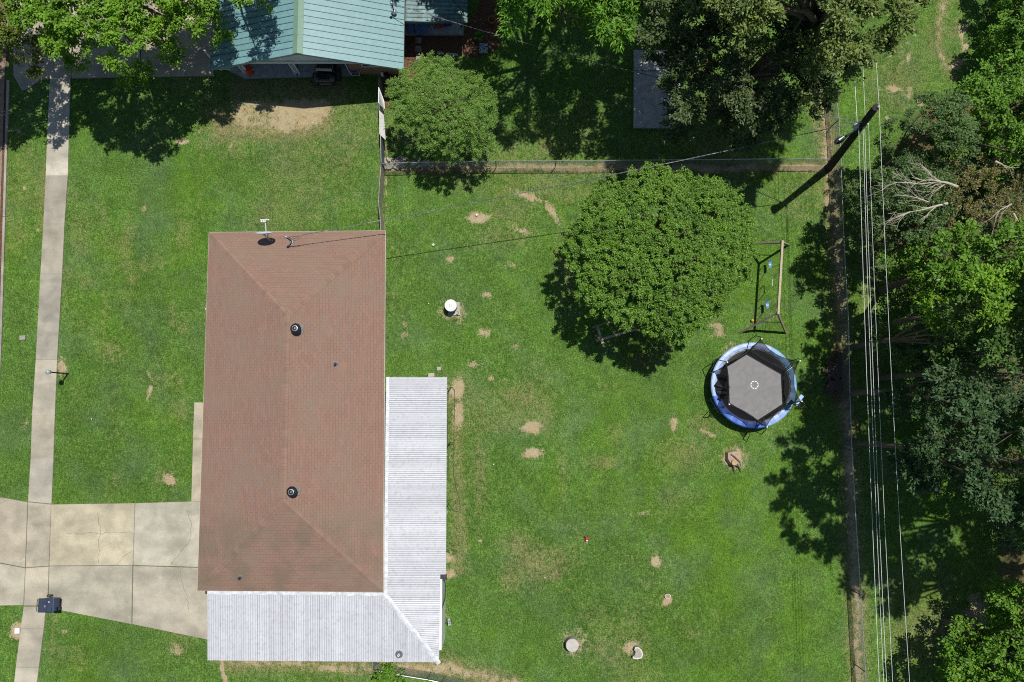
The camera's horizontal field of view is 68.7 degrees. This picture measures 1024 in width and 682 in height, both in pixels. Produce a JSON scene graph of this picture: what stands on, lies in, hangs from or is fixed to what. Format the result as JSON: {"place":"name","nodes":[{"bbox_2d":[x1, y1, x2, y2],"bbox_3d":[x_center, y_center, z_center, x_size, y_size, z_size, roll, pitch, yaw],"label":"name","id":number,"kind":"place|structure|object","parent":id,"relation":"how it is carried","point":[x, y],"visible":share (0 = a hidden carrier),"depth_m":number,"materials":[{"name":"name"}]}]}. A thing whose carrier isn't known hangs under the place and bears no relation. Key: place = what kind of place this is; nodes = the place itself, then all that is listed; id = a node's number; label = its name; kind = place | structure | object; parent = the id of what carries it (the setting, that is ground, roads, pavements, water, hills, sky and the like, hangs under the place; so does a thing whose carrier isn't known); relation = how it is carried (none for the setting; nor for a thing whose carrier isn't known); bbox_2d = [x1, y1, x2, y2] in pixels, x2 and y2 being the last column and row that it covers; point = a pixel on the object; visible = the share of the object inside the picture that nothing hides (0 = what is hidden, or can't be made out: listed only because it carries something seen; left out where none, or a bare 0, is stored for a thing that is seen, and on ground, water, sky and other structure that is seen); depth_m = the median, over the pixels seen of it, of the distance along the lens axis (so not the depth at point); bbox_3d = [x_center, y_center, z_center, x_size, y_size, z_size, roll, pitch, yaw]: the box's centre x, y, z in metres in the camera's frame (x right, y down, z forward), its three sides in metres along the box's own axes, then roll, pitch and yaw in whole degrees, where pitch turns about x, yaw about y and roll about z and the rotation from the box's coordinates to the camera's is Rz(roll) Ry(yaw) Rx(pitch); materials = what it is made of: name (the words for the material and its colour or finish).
{"place":"outdoors","nodes":[
{"label":"outdoors","id":0,"kind":"place"},
{"bbox_2d":[14,78,70,681],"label":"pavement","id":1,"kind":"structure","parent":0,"point":[41,474],"depth_m":41.19,"materials":[{"name":"concrete"}]},
{"bbox_2d":[0,497,206,638],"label":"driveway","id":2,"kind":"structure","parent":0,"point":[65,545],"depth_m":40.03,"materials":[{"name":"concrete"}]},
{"bbox_2d":[36,594,59,612],"bbox_3d":[-24.221,13.863,39.326,0.927,1.091,0.929,0,85,0],"label":"wheeled bin","id":3,"kind":"object","parent":2,"relation":"on","point":[50,604],"visible":1,"depth_m":38.82,"materials":[{"name":"blue plastic"}]},
{"bbox_2d":[13,0,213,90],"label":"driveway","id":4,"kind":"structure","parent":0,"point":[196,63],"depth_m":42.66,"materials":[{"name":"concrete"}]},
{"bbox_2d":[191,402,202,501],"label":"path","id":5,"kind":"structure","parent":0,"point":[197,447],"depth_m":40.57,"materials":[{"name":"concrete"}]},
{"bbox_2d":[0,0,1023,681],"bbox_3d":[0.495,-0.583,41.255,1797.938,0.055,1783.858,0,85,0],"label":"ground","id":6,"kind":"structure","parent":0,"point":[420,274],"depth_m":41.10,"materials":[{"name":"green plant"}]},
{"bbox_2d":[0,3,8,216],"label":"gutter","id":7,"kind":"object","parent":6,"relation":"on","point":[2,72],"visible":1,"depth_m":42.46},
{"bbox_2d":[0,80,9,381],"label":"kerb","id":8,"kind":"structure","parent":6,"relation":"on","point":[4,208],"depth_m":41.78,"materials":[{"name":"concrete"}]},
{"bbox_2d":[0,0,44,82],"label":"oak tree","id":9,"kind":"object","parent":6,"relation":"on","point":[9,31],"visible":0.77,"depth_m":37.44,"materials":[{"name":"green plant"}]},
{"bbox_2d":[19,335,25,339],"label":"meter cover","id":10,"kind":"object","parent":6,"relation":"on","point":[22,337],"visible":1,"depth_m":41.13,"materials":[{"name":"concrete"}]},
{"bbox_2d":[45,369,68,374],"bbox_3d":[-24.331,1.703,40.100,0.310,2.035,0.268,0,85,0],"label":"lamp post","id":11,"kind":"object","parent":6,"relation":"on","point":[47,371],"visible":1,"depth_m":39.35,"materials":[{"name":"black metal"}]},
{"bbox_2d":[2,0,235,91],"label":"oak tree","id":12,"kind":"object","parent":6,"relation":"on","point":[68,28],"visible":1,"depth_m":35.27,"materials":[{"name":"green plant"}]},
{"bbox_2d":[231,0,273,15],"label":"oak tree","id":13,"kind":"object","parent":6,"relation":"on","point":[249,2],"visible":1,"depth_m":35.37,"materials":[{"name":"green plant"}]},
{"bbox_2d":[225,64,351,78],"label":"carport floor","id":14,"kind":"structure","parent":6,"relation":"on","point":[261,71],"depth_m":42.57,"materials":[{"name":"concrete"}]},
{"bbox_2d":[244,65,253,75],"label":"water cooler","id":15,"kind":"object","parent":14,"relation":"on","point":[249,70],"visible":1,"depth_m":42.06,"materials":[{"name":"red plastic"}]},
{"bbox_2d":[197,230,385,591],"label":"brick house","id":16,"kind":"structure","parent":6,"relation":"on","point":[292,493],"depth_m":37.46,"materials":[{"name":"red"}]},
{"bbox_2d":[255,219,272,240],"bbox_3d":[-12.561,-5.683,38.266,0.920,1.351,0.965,0,85,0],"label":"satellite dish","id":17,"kind":"object","parent":16,"relation":"on","point":[266,232],"visible":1,"depth_m":38.09,"materials":[{"name":"metal"}]},
{"bbox_2d":[284,236,294,243],"bbox_3d":[-11.384,-5.180,38.292,0.320,1.350,0.320,0,85,0],"label":"service mast","id":18,"kind":"object","parent":16,"relation":"attached to","point":[290,241],"visible":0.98,"depth_m":38.71,"materials":[{"name":"black metal"}]},
{"bbox_2d":[205,377,447,664],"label":"porch roof","id":19,"kind":"structure","parent":16,"relation":"attached to","point":[401,618],"depth_m":37.52,"materials":[{"name":"white paint"}]},
{"bbox_2d":[442,580,445,607],"bbox_3d":[-3.446,12.872,38.159,0.180,0.258,1.574,5,85,0],"label":"electric conduit","id":20,"kind":"object","parent":19,"relation":"attached to","point":[445,594],"visible":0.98,"depth_m":38.06,"materials":[{"name":"black plastic"}]},
{"bbox_2d":[203,0,404,73],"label":"ranch house","id":21,"kind":"structure","parent":6,"relation":"on","point":[364,36],"depth_m":39.47,"materials":[{"name":"green metal"}]},
{"bbox_2d":[390,1,396,13],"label":"service mast","id":22,"kind":"object","parent":21,"relation":"attached to","point":[393,11],"visible":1,"depth_m":39.98,"materials":[{"name":"black metal"}]},
{"bbox_2d":[312,64,341,85],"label":"utility cart","id":23,"kind":"object","parent":6,"relation":"on","point":[327,74],"visible":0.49,"depth_m":41.79,"materials":[{"name":"black plastic"}]},
{"bbox_2d":[350,70,359,75],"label":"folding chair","id":24,"kind":"object","parent":6,"relation":"on","point":[353,71],"visible":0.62,"depth_m":42.16,"materials":[{"name":"blue fabric"}]},
{"bbox_2d":[378,77,384,167],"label":"chain link fence","id":25,"kind":"object","parent":6,"relation":"on","point":[382,150],"visible":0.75,"depth_m":41.56,"materials":[{"name":"metal"}]},
{"bbox_2d":[378,87,384,108],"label":"gate panel","id":26,"kind":"structure","parent":25,"relation":"on","point":[382,100],"depth_m":41.37,"materials":[{"name":"white paint"}]},
{"bbox_2d":[379,111,385,139],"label":"metal sheet","id":27,"kind":"object","parent":25,"relation":"on","point":[381,123],"visible":1,"depth_m":41.20,"materials":[{"name":"white metal"}]},
{"bbox_2d":[378,164,384,230],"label":"chain link fence","id":28,"kind":"object","parent":6,"relation":"on","point":[381,191],"visible":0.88,"depth_m":41.14,"materials":[{"name":"metal"}]},
{"bbox_2d":[370,662,406,681],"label":"shrub","id":29,"kind":"object","parent":6,"relation":"on","point":[389,676],"visible":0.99,"depth_m":37.83,"materials":[{"name":"green plant"}]},
{"bbox_2d":[415,37,420,42],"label":"stepping stone","id":30,"kind":"object","parent":6,"relation":"on","point":[417,39],"visible":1,"depth_m":42.75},
{"bbox_2d":[415,46,420,51],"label":"stepping stone","id":31,"kind":"object","parent":6,"relation":"on","point":[417,48],"visible":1,"depth_m":42.70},
{"bbox_2d":[372,662,474,681],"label":"chain link fence","id":32,"kind":"object","parent":6,"relation":"on","point":[374,665],"visible":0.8,"depth_m":38.88,"materials":[{"name":"metal"}]},
{"bbox_2d":[405,0,463,35],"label":"porch floor","id":33,"kind":"structure","parent":6,"relation":"on","point":[454,29],"depth_m":42.76,"materials":[{"name":"concrete"}]},
{"bbox_2d":[407,21,413,34],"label":"lounge seat","id":34,"kind":"object","parent":33,"relation":"on","point":[410,28],"visible":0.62,"depth_m":42.44,"materials":[{"name":"blue fabric"}]},
{"bbox_2d":[413,23,420,34],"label":"lounge seat","id":35,"kind":"object","parent":33,"relation":"on","point":[417,28],"visible":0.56,"depth_m":42.44,"materials":[{"name":"blue fabric"}]},
{"bbox_2d":[420,23,427,34],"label":"lounge seat","id":36,"kind":"object","parent":33,"relation":"on","point":[423,28],"visible":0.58,"depth_m":42.44,"materials":[{"name":"blue fabric"}]},
{"bbox_2d":[429,23,435,30],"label":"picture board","id":37,"kind":"object","parent":33,"relation":"on","point":[432,26],"visible":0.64,"depth_m":42.70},
{"bbox_2d":[434,23,443,28],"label":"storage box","id":38,"kind":"object","parent":33,"relation":"on","point":[438,25],"visible":0.5,"depth_m":42.48,"materials":[{"name":"red plastic"}]},
{"bbox_2d":[405,0,466,27],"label":"roof","id":39,"kind":"structure","parent":6,"relation":"on","point":[453,10],"depth_m":40.34,"materials":[{"name":"teal metal"}]},
{"bbox_2d":[384,50,500,170],"bbox_3d":[-3.412,-11.992,39.852,6.599,5.201,5.210,38,86,3],"label":"crape myrtle tree","id":40,"kind":"object","parent":6,"relation":"on","point":[447,94],"visible":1,"depth_m":38.28,"materials":[{"name":"green plant"}]},
{"bbox_2d":[446,53,457,55],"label":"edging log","id":41,"kind":"object","parent":6,"relation":"on","point":[452,54],"visible":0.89,"depth_m":42.58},
{"bbox_2d":[445,299,459,315],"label":"well cover","id":42,"kind":"object","parent":6,"relation":"on","point":[452,307],"visible":1,"depth_m":40.64,"materials":[{"name":"plastic"}]},
{"bbox_2d":[446,387,459,511],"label":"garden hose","id":43,"kind":"object","parent":6,"relation":"on","point":[453,444],"visible":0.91,"depth_m":40.60,"materials":[{"name":"green rubber"}]},
{"bbox_2d":[474,30,485,42],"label":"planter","id":44,"kind":"object","parent":6,"relation":"on","point":[479,37],"visible":1,"depth_m":42.42,"materials":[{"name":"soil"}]},
{"bbox_2d":[479,44,488,55],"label":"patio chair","id":45,"kind":"object","parent":6,"relation":"on","point":[483,48],"visible":1,"depth_m":42.20,"materials":[{"name":"blue metal"}]},
{"bbox_2d":[488,15,495,23],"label":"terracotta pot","id":46,"kind":"object","parent":6,"relation":"on","point":[491,19],"visible":1,"depth_m":42.60,"materials":[{"name":"brown ceramic"}]},
{"bbox_2d":[494,0,640,53],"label":"pecan tree","id":47,"kind":"object","parent":6,"relation":"on","point":[614,28],"visible":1,"depth_m":33.77,"materials":[{"name":"green plant"}]},
{"bbox_2d":[565,636,578,651],"bbox_3d":[3.154,15.937,39.453,0.680,0.650,0.680,0,85,0],"label":"concrete riser","id":48,"kind":"object","parent":6,"relation":"on","point":[572,643],"visible":1,"depth_m":39.14,"materials":[{"name":"white concrete"}]},
{"bbox_2d":[381,158,829,170],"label":"chain link fence","id":49,"kind":"object","parent":6,"relation":"on","point":[777,160],"visible":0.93,"depth_m":41.40,"materials":[{"name":"metal"}]},
{"bbox_2d":[591,320,637,343],"bbox_3d":[5.396,-0.540,40.291,2.248,1.975,1.010,-19,85,-2],"label":"wooden frame","id":50,"kind":"object","parent":6,"relation":"on","point":[601,339],"visible":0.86,"depth_m":39.33,"materials":[{"name":"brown wood"}]},
{"bbox_2d":[632,645,642,658],"bbox_3d":[6.615,16.408,39.505,0.549,0.356,0.623,0,85,0],"label":"tree stump","id":51,"kind":"object","parent":6,"relation":"on","point":[637,653],"visible":1,"depth_m":39.34,"materials":[{"name":"white wood"}]},
{"bbox_2d":[633,50,679,128],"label":"concrete pad","id":52,"kind":"object","parent":6,"relation":"on","point":[648,96],"visible":0.52,"depth_m":42.41,"materials":[{"name":"grey concrete"}]},
{"bbox_2d":[559,154,763,347],"bbox_3d":[7.226,-4.569,38.273,9.744,6.951,9.348,-42,86,-4],"label":"pear tree","id":53,"kind":"object","parent":6,"relation":"on","point":[649,252],"visible":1,"depth_m":35.89,"materials":[{"name":"green plant"}]},
{"bbox_2d":[627,0,725,68],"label":"magnolia tree","id":54,"kind":"object","parent":6,"relation":"on","point":[659,37],"visible":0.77,"depth_m":33.68,"materials":[{"name":"green plant"}]},
{"bbox_2d":[725,450,740,472],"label":"tree stump","id":55,"kind":"object","parent":6,"relation":"on","point":[733,457],"visible":1,"depth_m":40.26,"materials":[{"name":"brown wood"}]},
{"bbox_2d":[654,0,859,156],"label":"magnolia tree","id":56,"kind":"object","parent":6,"relation":"on","point":[736,80],"visible":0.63,"depth_m":34.30,"materials":[{"name":"green plant"}]},
{"bbox_2d":[709,335,804,434],"bbox_3d":[12.974,2.324,39.661,4.664,2.528,5.209,0,85,0],"label":"trampoline","id":57,"kind":"object","parent":6,"relation":"on","point":[753,378],"visible":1,"depth_m":39.99,"materials":[{"name":"fabric"}]},
{"bbox_2d":[740,240,789,333],"bbox_3d":[13.990,-3.035,40.216,2.616,2.546,5.205,4,85,0],"label":"swing set","id":58,"kind":"object","parent":6,"relation":"on","point":[782,243],"visible":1,"depth_m":39.42,"materials":[{"name":"brown wood"}]},
{"bbox_2d":[680,0,934,115],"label":"magnolia tree","id":59,"kind":"object","parent":6,"relation":"on","point":[827,13],"visible":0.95,"depth_m":29.85,"materials":[{"name":"dark glossy leaf"},{"name":"bark"}]},
{"bbox_2d":[821,368,834,373],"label":"scrap log","id":60,"kind":"object","parent":6,"relation":"on","point":[824,370],"visible":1,"depth_m":40.84,"materials":[{"name":"brown wood"}]},
{"bbox_2d":[823,372,833,382],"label":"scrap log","id":61,"kind":"object","parent":60,"relation":"on","point":[826,379],"visible":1,"depth_m":40.82,"materials":[{"name":"brown wood"}]},
{"bbox_2d":[824,361,835,371],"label":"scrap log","id":62,"kind":"object","parent":6,"relation":"on","point":[828,363],"visible":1,"depth_m":40.88,"materials":[{"name":"brown wood"}]},
{"bbox_2d":[828,72,865,681],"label":"chain link fence","id":63,"kind":"object","parent":6,"relation":"on","point":[845,321],"visible":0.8,"depth_m":40.17,"materials":[{"name":"metal"}]},
{"bbox_2d":[824,104,879,171],"bbox_3d":[16.749,-9.951,37.833,2.654,9.142,0.688,-15,85,-1],"label":"utility pole","id":64,"kind":"object","parent":6,"relation":"on","point":[846,144],"visible":1,"depth_m":36.32,"materials":[{"name":"black wood"}]},
{"bbox_2d":[289,121,859,237],"bbox_3d":[2.541,-7.752,36.429,28.023,3.223,0.048,-10,85,-1],"label":"power line","id":65,"kind":"object","parent":64,"relation":"attached to","point":[577,181],"visible":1,"depth_m":36.84,"materials":[{"name":"black rubber"}]},
{"bbox_2d":[394,3,857,121],"bbox_3d":[5.056,-14.007,37.288,23.832,3.317,0.044,19,85,2],"label":"power line","id":66,"kind":"object","parent":64,"relation":"attached to","point":[590,60],"visible":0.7,"depth_m":38.30,"materials":[{"name":"grey metal"}]},
{"bbox_2d":[858,126,878,668],"bbox_3d":[16.220,8.122,33.554,0.016,0.354,36.839,0,85,0],"label":"power line","id":67,"kind":"object","parent":64,"relation":"attached to","point":[867,402],"visible":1,"depth_m":34.22,"materials":[{"name":"metal"}]},
{"bbox_2d":[863,138,883,680],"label":"power line","id":68,"kind":"object","parent":64,"relation":"attached to","point":[872,415],"visible":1,"depth_m":34.13,"materials":[{"name":"metal"}]},
{"bbox_2d":[865,147,886,681],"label":"power line","id":69,"kind":"object","parent":64,"relation":"attached to","point":[874,411],"visible":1,"depth_m":34.17,"materials":[{"name":"metal"}]},
{"bbox_2d":[868,125,892,680],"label":"power line","id":70,"kind":"object","parent":64,"relation":"attached to","point":[879,409],"visible":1,"depth_m":33.98,"materials":[{"name":"metal"}]},
{"bbox_2d":[879,109,909,681],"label":"power line","id":71,"kind":"object","parent":64,"relation":"attached to","point":[892,394],"visible":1,"depth_m":32.49,"materials":[{"name":"metal"}]},
{"bbox_2d":[843,151,964,257],"bbox_3d":[19.030,-6.490,37.972,5.116,7.912,4.777,0,85,0],"label":"bush","id":72,"kind":"object","parent":6,"relation":"on","point":[928,160],"visible":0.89,"depth_m":35.03,"materials":[{"name":"green plant"}]},
{"bbox_2d":[873,169,921,193],"bbox_3d":[17.145,-7.230,33.713,2.590,0.424,0.929,-13,85,-1],"label":"dead branch","id":73,"kind":"object","parent":72,"relation":"attached to","point":[899,182],"visible":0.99,"depth_m":33.72,"materials":[{"name":"grey wood"}]},
{"bbox_2d":[891,179,928,203],"bbox_3d":[17.772,-6.502,33.722,1.906,0.710,1.030,39,86,3],"label":"dead branch","id":74,"kind":"object","parent":72,"relation":"attached to","point":[911,196],"visible":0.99,"depth_m":33.72,"materials":[{"name":"grey wood"}]},
{"bbox_2d":[879,202,947,224],"bbox_3d":[18.261,-5.660,33.826,3.080,0.751,0.926,-7,85,-1],"label":"dead branch","id":75,"kind":"object","parent":72,"relation":"attached to","point":[938,205],"visible":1,"depth_m":33.67,"materials":[{"name":"grey wood"}]},
{"bbox_2d":[881,211,909,233],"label":"dead branch","id":76,"kind":"object","parent":75,"relation":"on","point":[896,217],"visible":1,"depth_m":33.67,"materials":[{"name":"grey wood"}]},
{"bbox_2d":[885,165,957,187],"bbox_3d":[18.596,-7.258,33.746,3.189,1.052,0.998,13,85,1],"label":"dead branch","id":77,"kind":"object","parent":72,"relation":"on","point":[950,184],"visible":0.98,"depth_m":33.76,"materials":[{"name":"grey wood"}]},
{"bbox_2d":[908,152,933,178],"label":"dead branch","id":78,"kind":"object","parent":77,"relation":"attached to","point":[928,172],"visible":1,"depth_m":33.57,"materials":[{"name":"grey wood"}]},
{"bbox_2d":[908,168,940,187],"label":"dead branch","id":79,"kind":"object","parent":77,"relation":"attached to","point":[925,180],"visible":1,"depth_m":33.61,"materials":[{"name":"grey wood"}]},
{"bbox_2d":[906,184,944,203],"bbox_3d":[18.723,-6.600,34.111,1.689,0.910,0.965,0,85,0],"label":"dead branch","id":80,"kind":"object","parent":72,"relation":"attached to","point":[927,191],"visible":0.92,"depth_m":33.98,"materials":[{"name":"grey wood"}]},
{"bbox_2d":[845,294,1000,370],"bbox_3d":[18.614,0.043,35.836,2.654,10.936,3.468,28,85,3],"label":"tree","id":81,"kind":"object","parent":6,"relation":"on","point":[948,315],"visible":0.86,"depth_m":31.63,"materials":[{"name":"green plant"}]},
{"bbox_2d":[866,88,983,181],"bbox_3d":[20.140,-9.752,37.877,3.169,8.714,3.652,0,85,0],"label":"bush","id":82,"kind":"object","parent":6,"relation":"on","point":[943,107],"visible":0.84,"depth_m":34.51,"materials":[{"name":"green plant"}]},
{"bbox_2d":[839,357,1019,433],"bbox_3d":[18.003,2.436,34.793,3.738,12.563,2.777,18,85,2],"label":"tree","id":83,"kind":"object","parent":6,"relation":"on","point":[935,393],"visible":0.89,"depth_m":29.74,"materials":[{"name":"green plant"}]},
{"bbox_2d":[845,390,1023,528],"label":"tree","id":84,"kind":"object","parent":6,"relation":"on","point":[934,454],"visible":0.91,"depth_m":30.52,"materials":[{"name":"green plant"}]},
{"bbox_2d":[866,261,1023,351],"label":"tree","id":85,"kind":"object","parent":6,"relation":"on","point":[988,286],"visible":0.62,"depth_m":29.08,"materials":[{"name":"green plant"}]},
{"bbox_2d":[871,322,1023,381],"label":"tree","id":86,"kind":"object","parent":6,"relation":"on","point":[991,355],"visible":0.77,"depth_m":30.27,"materials":[{"name":"green plant"}]},
{"bbox_2d":[876,214,1023,303],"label":"tree","id":87,"kind":"object","parent":6,"relation":"on","point":[943,268],"visible":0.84,"depth_m":31.88,"materials":[{"name":"green plant"}]},
{"bbox_2d":[892,320,1023,416],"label":"bush","id":88,"kind":"object","parent":6,"relation":"on","point":[995,393],"visible":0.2,"depth_m":37.52,"materials":[{"name":"green plant"}]},
{"bbox_2d":[899,241,1023,330],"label":"bush","id":89,"kind":"object","parent":6,"relation":"on","point":[945,291],"visible":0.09,"depth_m":38.05,"materials":[{"name":"green plant"}]},
{"bbox_2d":[906,141,1023,260],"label":"bush","id":90,"kind":"object","parent":6,"relation":"on","point":[968,172],"visible":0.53,"depth_m":34.86,"materials":[{"name":"green plant"}]},
{"bbox_2d":[979,203,1011,235],"bbox_3d":[21.492,-5.535,33.507,0.997,0.660,1.920,29,85,3],"label":"dead branch","id":91,"kind":"object","parent":90,"relation":"attached to","point":[1007,206],"visible":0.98,"depth_m":33.50,"materials":[{"name":"brown wood"}]},
{"bbox_2d":[917,395,1023,517],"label":"bush","id":92,"kind":"object","parent":6,"relation":"on","point":[999,474],"visible":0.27,"depth_m":37.64,"materials":[{"name":"green plant"}]},
{"bbox_2d":[925,143,1023,255],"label":"bush","id":93,"kind":"object","parent":6,"relation":"on","point":[976,198],"visible":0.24,"depth_m":38.29,"materials":[{"name":"brown plant"}]},
{"bbox_2d":[926,46,1023,199],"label":"tree","id":94,"kind":"object","parent":6,"relation":"on","point":[977,85],"visible":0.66,"depth_m":35.32,"materials":[{"name":"green plant"}]},
{"bbox_2d":[933,571,1023,681],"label":"tree","id":95,"kind":"object","parent":6,"relation":"on","point":[989,649],"visible":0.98,"depth_m":36.53,"materials":[{"name":"green plant"}]},
{"bbox_2d":[960,614,1023,681],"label":"bush","id":96,"kind":"object","parent":6,"relation":"on","point":[1011,648],"visible":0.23,"depth_m":37.09,"materials":[{"name":"green plant"}]},
{"bbox_2d":[969,90,1023,164],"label":"bush","id":97,"kind":"object","parent":6,"relation":"on","point":[1019,108],"visible":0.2,"depth_m":39.09,"materials":[{"name":"green plant"}]},
{"bbox_2d":[972,0,1023,84],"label":"tree","id":98,"kind":"object","parent":6,"relation":"on","point":[990,44],"visible":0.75,"depth_m":41.06,"materials":[{"name":"green plant"}]},
{"bbox_2d":[990,514,1023,554],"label":"bush","id":99,"kind":"object","parent":6,"relation":"on","point":[1013,525],"visible":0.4,"depth_m":38.83,"materials":[{"name":"green plant"}]},
{"bbox_2d":[992,410,1023,548],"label":"tree","id":100,"kind":"object","parent":6,"relation":"on","point":[999,446],"visible":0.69,"depth_m":30.39,"materials":[{"name":"green plant"}]},
{"bbox_2d":[998,245,1023,373],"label":"tree","id":101,"kind":"object","parent":6,"relation":"on","point":[1014,315],"visible":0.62,"depth_m":29.82,"materials":[{"name":"green plant"}]},
{"bbox_2d":[994,160,1018,172],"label":"dead branch","id":102,"kind":"object","parent":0,"point":[995,161],"visible":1,"depth_m":30.90,"materials":[{"name":"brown wood"}]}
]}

